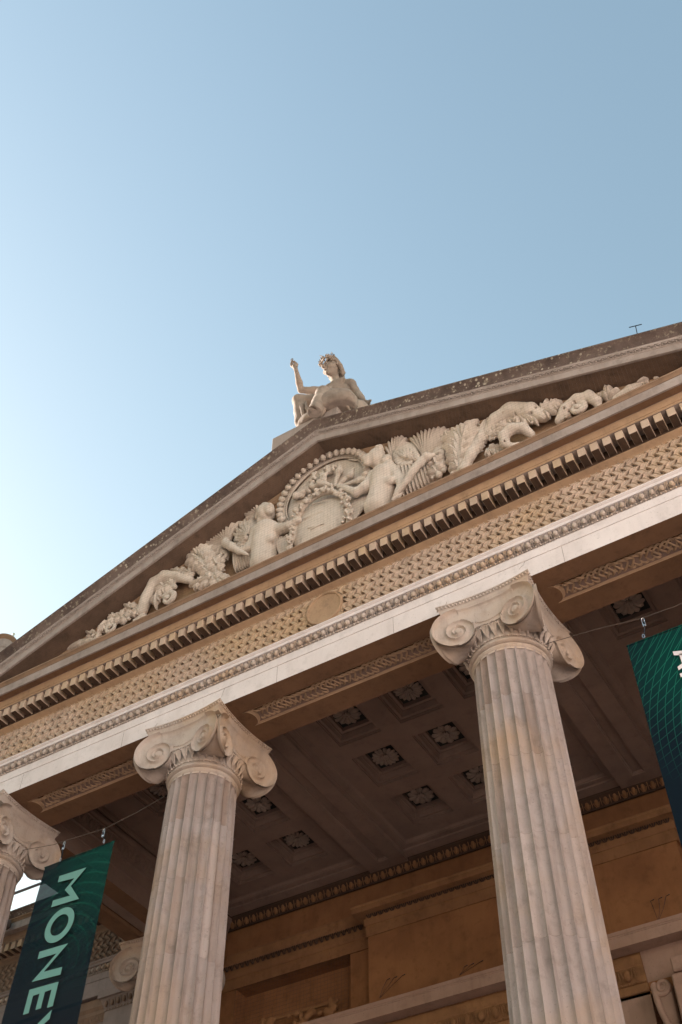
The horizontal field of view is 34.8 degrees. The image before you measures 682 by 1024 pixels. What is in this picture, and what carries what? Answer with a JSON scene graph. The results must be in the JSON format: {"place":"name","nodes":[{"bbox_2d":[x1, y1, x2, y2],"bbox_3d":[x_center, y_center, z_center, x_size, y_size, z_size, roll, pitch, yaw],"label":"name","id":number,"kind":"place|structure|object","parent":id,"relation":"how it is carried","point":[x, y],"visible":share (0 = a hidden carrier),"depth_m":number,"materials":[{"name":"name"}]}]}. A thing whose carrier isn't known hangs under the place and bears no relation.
{"place":"outdoors","nodes":[
{"label":"outdoors","id":0,"kind":"place"},
{"bbox_2d":[0,0,681,910],"label":"sky","id":1,"kind":"structure","parent":0,"point":[199,199],"materials":[{"name":"blue"}]},
{"bbox_2d":[219,776,681,1023],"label":"entrance wall","id":2,"kind":"structure","parent":0,"point":[415,939],"depth_m":15.37,"materials":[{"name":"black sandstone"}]},
{"bbox_2d":[233,957,349,1023],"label":"bird net","id":3,"kind":"object","parent":2,"relation":"attached to","point":[299,992],"visible":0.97,"depth_m":16.24,"materials":[{"name":"black"}]},
{"label":"ground","id":4,"kind":"structure","parent":0,"visible":0},
{"bbox_2d":[0,902,134,1023],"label":"museum wing","id":5,"kind":"structure","parent":4,"relation":"on","point":[105,1000],"depth_m":18.36,"materials":[{"name":"beige stone"}]},
{"bbox_2d":[14,882,40,894],"bbox_3d":[-6.643,7.637,20.918,8.900,1.430,0.060,-25,-55,19],"label":"roof rail","id":6,"kind":"object","parent":5,"relation":"on","point":[27,888],"depth_m":20.81,"materials":[{"name":"grey metal"}]},
{"bbox_2d":[0,322,681,1023],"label":"museum portico","id":7,"kind":"structure","parent":4,"relation":"on","point":[398,680],"depth_m":13.45,"materials":[{"name":"stone"}]},
{"bbox_2d":[0,633,16,651],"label":"corner pedestal","id":8,"kind":"object","parent":7,"relation":"on","point":[6,640],"visible":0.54,"depth_m":19.03,"materials":[{"name":"stone"}]},
{"bbox_2d":[24,796,164,849],"bbox_3d":[-3.171,4.008,13.785,2.324,0.180,0.007,-25,-55,19],"label":"banner cable","id":9,"kind":"object","parent":7,"relation":"attached to","point":[101,829],"visible":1,"depth_m":13.63,"materials":[{"name":"grey metal"}]},
{"bbox_2d":[59,841,65,861],"bbox_3d":[-3.520,4.283,13.757,0.036,0.296,0.028,-25,-55,19],"label":"carabiner","id":10,"kind":"object","parent":9,"relation":"hanging from","point":[63,846],"visible":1,"depth_m":13.77,"materials":[{"name":"metal"}]},
{"bbox_2d":[1,841,114,1023],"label":"banner","id":11,"kind":"object","parent":10,"relation":"hanging from","point":[49,981],"visible":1,"depth_m":12.67,"materials":[{"name":"green fabric"}]},
{"bbox_2d":[272,407,340,449],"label":"statue plinth","id":12,"kind":"structure","parent":7,"relation":"on","point":[277,441],"depth_m":16.63,"materials":[{"name":"stone"}]},
{"bbox_2d":[290,351,371,426],"bbox_3d":[-0.161,-1.887,17.558,1.305,2.342,1.224,-25,-55,19],"label":"seated statue","id":13,"kind":"object","parent":12,"relation":"on","point":[341,392],"visible":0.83,"depth_m":17.06,"materials":[{"name":"stone"}]},
{"bbox_2d":[1,355,679,680],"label":"bird net","id":14,"kind":"object","parent":7,"relation":"on","point":[343,492],"visible":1,"depth_m":14.48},
{"bbox_2d":[67,376,658,649],"bbox_3d":[-0.260,-0.207,15.021,9.535,1.967,0.358,-25,-55,19],"label":"gable sculpture","id":15,"kind":"object","parent":7,"relation":"attached to","point":[357,502],"visible":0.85,"depth_m":14.73,"materials":[{"name":"stone"}]},
{"bbox_2d":[545,603,681,644],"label":"banner cable","id":16,"kind":"object","parent":7,"relation":"attached to","point":[615,624],"visible":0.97,"depth_m":11.42,"materials":[{"name":"grey metal"}]},
{"bbox_2d":[641,618,645,637],"bbox_3d":[3.101,1.186,11.181,0.073,0.273,0.028,-25,-55,19],"label":"carabiner","id":17,"kind":"object","parent":16,"relation":"hanging from","point":[644,623],"visible":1,"depth_m":11.19,"materials":[{"name":"metal"}]},
{"bbox_2d":[626,624,681,846],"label":"banner","id":18,"kind":"object","parent":17,"relation":"hanging from","point":[656,661],"visible":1,"depth_m":10.48,"materials":[{"name":"green fabric"}]}
]}

